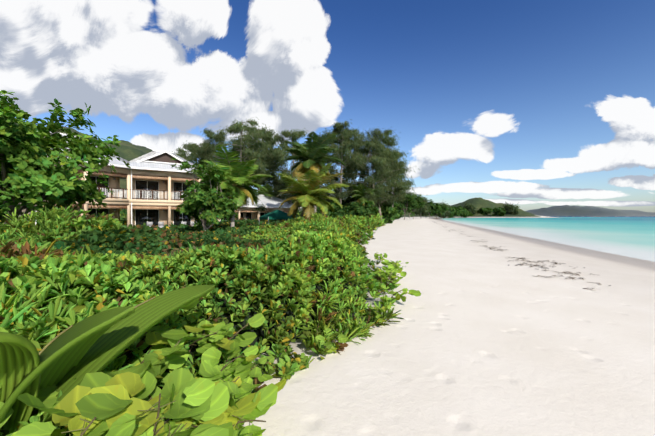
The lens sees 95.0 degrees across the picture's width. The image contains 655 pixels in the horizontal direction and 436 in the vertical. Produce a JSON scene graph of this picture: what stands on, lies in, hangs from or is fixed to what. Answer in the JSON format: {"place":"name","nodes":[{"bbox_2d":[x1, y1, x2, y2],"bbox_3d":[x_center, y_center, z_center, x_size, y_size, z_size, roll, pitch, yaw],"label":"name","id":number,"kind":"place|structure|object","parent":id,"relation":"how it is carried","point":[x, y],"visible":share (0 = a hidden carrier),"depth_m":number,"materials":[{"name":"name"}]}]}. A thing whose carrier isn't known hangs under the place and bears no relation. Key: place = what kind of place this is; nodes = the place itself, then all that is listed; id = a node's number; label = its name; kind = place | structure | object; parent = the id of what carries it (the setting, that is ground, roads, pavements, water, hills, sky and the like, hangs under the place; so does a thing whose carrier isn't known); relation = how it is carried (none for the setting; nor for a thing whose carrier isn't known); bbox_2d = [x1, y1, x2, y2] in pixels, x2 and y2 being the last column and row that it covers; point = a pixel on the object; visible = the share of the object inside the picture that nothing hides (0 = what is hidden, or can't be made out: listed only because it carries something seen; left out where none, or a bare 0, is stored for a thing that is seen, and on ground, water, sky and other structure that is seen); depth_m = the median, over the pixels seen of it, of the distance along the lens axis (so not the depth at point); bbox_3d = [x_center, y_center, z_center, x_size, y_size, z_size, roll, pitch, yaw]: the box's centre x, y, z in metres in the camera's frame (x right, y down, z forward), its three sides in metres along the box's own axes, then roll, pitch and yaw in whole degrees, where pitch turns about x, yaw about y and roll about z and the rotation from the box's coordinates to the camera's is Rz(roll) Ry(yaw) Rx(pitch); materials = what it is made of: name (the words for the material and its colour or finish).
{"place":"outdoors","nodes":[
{"label":"outdoors","id":0,"kind":"place"},
{"bbox_2d":[218,207,288,221],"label":"hotel annexe wall","id":1,"kind":"structure","parent":0,"point":[256,215],"depth_m":52.90,"materials":[{"name":"beige paint"}]},
{"bbox_2d":[230,195,292,206],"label":"roof","id":2,"kind":"structure","parent":1,"relation":"on","point":[270,201],"depth_m":54.84,"materials":[{"name":"grey metal"}]},
{"bbox_2d":[0,0,654,211],"label":"sky","id":3,"kind":"structure","parent":0,"point":[526,104],"materials":[{"name":"blue"}]},
{"bbox_2d":[16,123,654,435],"bbox_3d":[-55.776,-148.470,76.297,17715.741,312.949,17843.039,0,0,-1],"label":"terrain","id":4,"kind":"structure","parent":0,"point":[480,339],"depth_m":3.83,"materials":[{"name":"white sand"}]},
{"bbox_2d":[0,90,130,224],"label":"tree","id":5,"kind":"object","parent":4,"relation":"on","point":[32,176],"visible":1,"depth_m":9.60,"materials":[{"name":"green plant"}]},
{"bbox_2d":[34,132,142,225],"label":"house","id":6,"kind":"structure","parent":4,"relation":"on","point":[93,211],"depth_m":29.88,"materials":[{"name":"white paint"}]},
{"bbox_2d":[117,150,207,227],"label":"hotel wing","id":7,"kind":"structure","parent":4,"relation":"on","point":[141,217],"depth_m":33.17,"materials":[{"name":"beige paint"}]},
{"bbox_2d":[169,147,207,187],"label":"tree","id":8,"kind":"object","parent":4,"relation":"on","point":[191,158],"visible":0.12,"depth_m":60.54,"materials":[{"name":"green plant"}]},
{"bbox_2d":[174,140,215,179],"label":"tree","id":9,"kind":"object","parent":4,"relation":"on","point":[190,146],"visible":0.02,"depth_m":63.08,"materials":[{"name":"green plant"}]},
{"bbox_2d":[0,203,403,435],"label":"shrubs","id":10,"kind":"object","parent":4,"relation":"on","point":[54,266],"visible":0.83,"depth_m":3.86,"materials":[{"name":"green plant"}]},
{"bbox_2d":[170,158,238,230],"bbox_3d":[-10.213,-1.231,24.960,5.258,6.889,5.226,0,0,39],"label":"tree","id":11,"kind":"object","parent":4,"relation":"on","point":[209,202],"visible":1,"depth_m":24.18,"materials":[{"name":"green plant"}]},
{"bbox_2d":[0,227,420,435],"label":"plants","id":12,"kind":"object","parent":4,"relation":"on","point":[135,400],"visible":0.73,"depth_m":1.89,"materials":[{"name":"green plant"}]},
{"bbox_2d":[57,229,366,427],"bbox_3d":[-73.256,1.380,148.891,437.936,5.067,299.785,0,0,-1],"label":"understorey shrub","id":13,"kind":"object","parent":4,"relation":"on","point":[259,331],"depth_m":3.90,"materials":[{"name":"plant"}]},
{"bbox_2d":[192,128,242,180],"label":"tree","id":14,"kind":"object","parent":4,"relation":"on","point":[208,151],"visible":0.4,"depth_m":58.53,"materials":[{"name":"green plant"}]},
{"bbox_2d":[192,145,272,226],"bbox_3d":[-8.880,-2.114,29.182,6.910,8.525,7.219,0,0,12],"label":"palm tree","id":15,"kind":"object","parent":4,"relation":"on","point":[238,178],"visible":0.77,"depth_m":27.86,"materials":[{"name":"green plant"}]},
{"bbox_2d":[211,117,269,219],"bbox_3d":[-14.688,-7.683,52.393,10.694,19.469,10.536,0,0,25],"label":"tree","id":16,"kind":"object","parent":4,"relation":"on","point":[247,153],"visible":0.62,"depth_m":51.44,"materials":[{"name":"green plant"}]},
{"bbox_2d":[229,137,251,187],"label":"tree","id":17,"kind":"object","parent":4,"relation":"on","point":[231,140],"depth_m":70.14,"materials":[{"name":"green plant"}]},
{"bbox_2d":[228,123,278,190],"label":"tree","id":18,"kind":"object","parent":4,"relation":"on","point":[269,133],"visible":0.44,"depth_m":60.46,"materials":[{"name":"green plant"}]},
{"bbox_2d":[220,194,300,220],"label":"hotel annexe","id":19,"kind":"structure","parent":4,"relation":"on","point":[248,215],"depth_m":53.61,"materials":[{"name":"beige paint"}]},
{"bbox_2d":[255,184,279,197],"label":"palm tree","id":20,"kind":"object","parent":4,"relation":"on","point":[264,192],"visible":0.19,"depth_m":56.66,"materials":[{"name":"green plant"}]},
{"bbox_2d":[259,137,293,203],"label":"tree","id":21,"kind":"object","parent":4,"relation":"on","point":[282,196],"visible":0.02,"depth_m":68.08,"materials":[{"name":"green plant"}]},
{"bbox_2d":[259,209,296,224],"bbox_3d":[-5.983,0.496,35.904,3.460,3.050,3.460,0,0,-30],"label":"tent canopy","id":22,"kind":"object","parent":4,"relation":"on","point":[277,214],"visible":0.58,"depth_m":34.82,"materials":[{"name":"fabric"}]},
{"bbox_2d":[261,128,318,219],"bbox_3d":[-6.199,-7.409,55.206,11.944,18.887,11.189,0,0,-23],"label":"tree","id":23,"kind":"object","parent":4,"relation":"on","point":[294,136],"visible":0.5,"depth_m":54.41,"materials":[{"name":"green plant"}]},
{"bbox_2d":[276,162,348,217],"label":"palm tree","id":24,"kind":"object","parent":4,"relation":"on","point":[309,191],"visible":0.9,"depth_m":28.98,"materials":[{"name":"green plant"}]},
{"bbox_2d":[284,132,345,211],"bbox_3d":[-1.735,-4.645,40.909,8.652,12.851,8.990,0,0,-1],"label":"palm tree","id":25,"kind":"object","parent":4,"relation":"on","point":[311,156],"visible":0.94,"depth_m":39.59,"materials":[{"name":"green plant"}]},
{"bbox_2d":[306,130,344,208],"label":"tree","id":26,"kind":"object","parent":4,"relation":"on","point":[333,165],"visible":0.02,"depth_m":67.21,"materials":[{"name":"green plant"}]},
{"bbox_2d":[316,201,348,215],"bbox_3d":[0.859,-0.716,54.439,6.331,4.944,6.110,0,0,-35],"label":"bush","id":27,"kind":"object","parent":4,"relation":"on","point":[337,208],"visible":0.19,"depth_m":53.25,"materials":[{"name":"green plant"}]},
{"bbox_2d":[320,119,369,204],"bbox_3d":[2.572,-8.710,59.583,11.331,20.772,12.205,0,0,-1],"label":"tree","id":28,"kind":"object","parent":4,"relation":"on","point":[343,140],"visible":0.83,"depth_m":57.34,"materials":[{"name":"green plant"}]},
{"bbox_2d":[341,198,351,209],"bbox_3d":[5.055,-1.426,61.767,7.626,5.724,7.466,0,0,-1],"label":"bush","id":29,"kind":"object","parent":4,"relation":"on","point":[345,203],"visible":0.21,"depth_m":60.27,"materials":[{"name":"green plant"}]},
{"bbox_2d":[331,128,371,196],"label":"tree","id":30,"kind":"object","parent":4,"relation":"on","point":[350,170],"visible":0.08,"depth_m":68.84,"materials":[{"name":"green plant"}]},
{"bbox_2d":[343,201,378,218],"bbox_3d":[5.541,-0.518,48.222,5.161,4.410,5.992,0,0,43],"label":"bush","id":31,"kind":"object","parent":4,"relation":"on","point":[358,209],"visible":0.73,"depth_m":46.81,"materials":[{"name":"green plant"}]},
{"bbox_2d":[349,182,381,204],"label":"palm tree","id":32,"kind":"object","parent":4,"relation":"on","point":[360,196],"visible":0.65,"depth_m":56.90,"materials":[{"name":"green plant"}]},
{"bbox_2d":[338,137,403,207],"bbox_3d":[7.715,-7.669,60.234,13.520,17.838,10.167,0,0,41],"label":"tree","id":33,"kind":"object","parent":4,"relation":"on","point":[374,156],"visible":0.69,"depth_m":59.05,"materials":[{"name":"green plant"}]},
{"bbox_2d":[375,203,399,223],"bbox_3d":[12.182,-0.999,66.103,7.391,5.076,6.282,0,0,14],"label":"bush","id":34,"kind":"object","parent":4,"relation":"on","point":[388,212],"visible":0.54,"depth_m":64.26,"materials":[{"name":"green plant"}]},
{"bbox_2d":[358,128,419,222],"bbox_3d":[12.135,-8.954,62.791,13.297,20.611,11.537,0,0,-22],"label":"tree","id":35,"kind":"object","parent":4,"relation":"on","point":[385,138],"visible":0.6,"depth_m":62.02,"materials":[{"name":"green plant"}]},
{"bbox_2d":[369,150,415,204],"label":"tree","id":36,"kind":"object","parent":4,"relation":"on","point":[402,177],"visible":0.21,"depth_m":73.76,"materials":[{"name":"green plant"}]},
{"bbox_2d":[395,206,403,219],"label":"bush","id":37,"kind":"object","parent":4,"relation":"on","point":[401,213],"visible":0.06,"depth_m":131.92,"materials":[{"name":"green plant"}]},
{"bbox_2d":[395,190,416,219],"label":"tree","id":38,"kind":"object","parent":4,"relation":"on","point":[407,200],"visible":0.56,"depth_m":119.56,"materials":[{"name":"green plant"}]},
{"bbox_2d":[402,194,424,218],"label":"tree","id":39,"kind":"object","parent":4,"relation":"on","point":[417,205],"visible":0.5,"depth_m":148.07,"materials":[{"name":"green plant"}]},
{"bbox_2d":[413,196,430,216],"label":"tree","id":40,"kind":"object","parent":4,"relation":"on","point":[425,207],"visible":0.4,"depth_m":183.95,"materials":[{"name":"green plant"}]},
{"bbox_2d":[420,199,441,218],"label":"tree","id":41,"kind":"object","parent":4,"relation":"on","point":[434,207],"visible":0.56,"depth_m":223.53,"materials":[{"name":"green plant"}]},
{"bbox_2d":[431,205,448,218],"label":"tree","id":42,"kind":"object","parent":4,"relation":"on","point":[444,208],"visible":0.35,"depth_m":267.18,"materials":[{"name":"green plant"}]},
{"bbox_2d":[434,202,450,217],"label":"tree","id":43,"kind":"object","parent":4,"relation":"on","point":[446,214],"visible":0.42,"depth_m":317.93,"materials":[{"name":"green plant"}]},
{"bbox_2d":[448,208,459,217],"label":"tree","id":44,"kind":"object","parent":4,"relation":"on","point":[453,211],"visible":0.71,"depth_m":366.46,"materials":[{"name":"green plant"}]},
{"bbox_2d":[459,208,472,217],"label":"tree","id":45,"kind":"object","parent":4,"relation":"on","point":[465,214],"visible":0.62,"depth_m":417.21,"materials":[{"name":"green plant"}]},
{"bbox_2d":[463,202,476,216],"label":"tree","id":46,"kind":"object","parent":4,"relation":"on","point":[471,208],"visible":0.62,"depth_m":498.98,"materials":[{"name":"green plant"}]},
{"bbox_2d":[477,207,492,214],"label":"tree","id":47,"kind":"object","parent":4,"relation":"on","point":[484,211],"visible":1,"depth_m":519.38,"materials":[{"name":"green plant"}]},
{"bbox_2d":[492,207,505,215],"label":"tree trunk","id":48,"kind":"object","parent":4,"relation":"on","point":[500,211],"visible":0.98,"depth_m":540.28,"materials":[{"name":"green plant"}]},
{"bbox_2d":[503,202,519,214],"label":"tree","id":49,"kind":"object","parent":4,"relation":"on","point":[511,209],"visible":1,"depth_m":560.67,"materials":[{"name":"green plant"}]},
{"bbox_2d":[432,221,610,288],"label":"seaweed wrack","id":50,"kind":"object","parent":4,"relation":"on","point":[500,249],"visible":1,"depth_m":10.81,"materials":[{"name":"brown plant"}]},
{"bbox_2d":[442,216,654,261],"bbox_3d":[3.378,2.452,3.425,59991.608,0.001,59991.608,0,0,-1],"label":"sea water","id":51,"kind":"structure","parent":0,"point":[632,236],"depth_m":51.80,"materials":[{"name":"teal liquid"}]},
{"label":"hotel wing floor","id":52,"kind":"structure","parent":0,"visible":0},
{"bbox_2d":[30,158,130,224],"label":"hotel wing wall","id":53,"kind":"structure","parent":52,"relation":"on","point":[116,202],"depth_m":29.80,"materials":[{"name":"beige paint"}]},
{"bbox_2d":[50,132,130,165],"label":"roof","id":54,"kind":"structure","parent":53,"relation":"on","point":[115,160],"depth_m":29.91,"materials":[{"name":"grey metal"}]},
{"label":"hotel floor","id":55,"kind":"structure","parent":0,"visible":0},
{"bbox_2d":[127,168,200,226],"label":"hotel wing wall","id":56,"kind":"structure","parent":55,"relation":"on","point":[166,216],"depth_m":32.50,"materials":[{"name":"beige paint"}]},
{"bbox_2d":[129,151,202,170],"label":"roof","id":57,"kind":"structure","parent":56,"relation":"on","point":[151,165],"depth_m":32.10,"materials":[{"name":"grey metal"}]}
]}

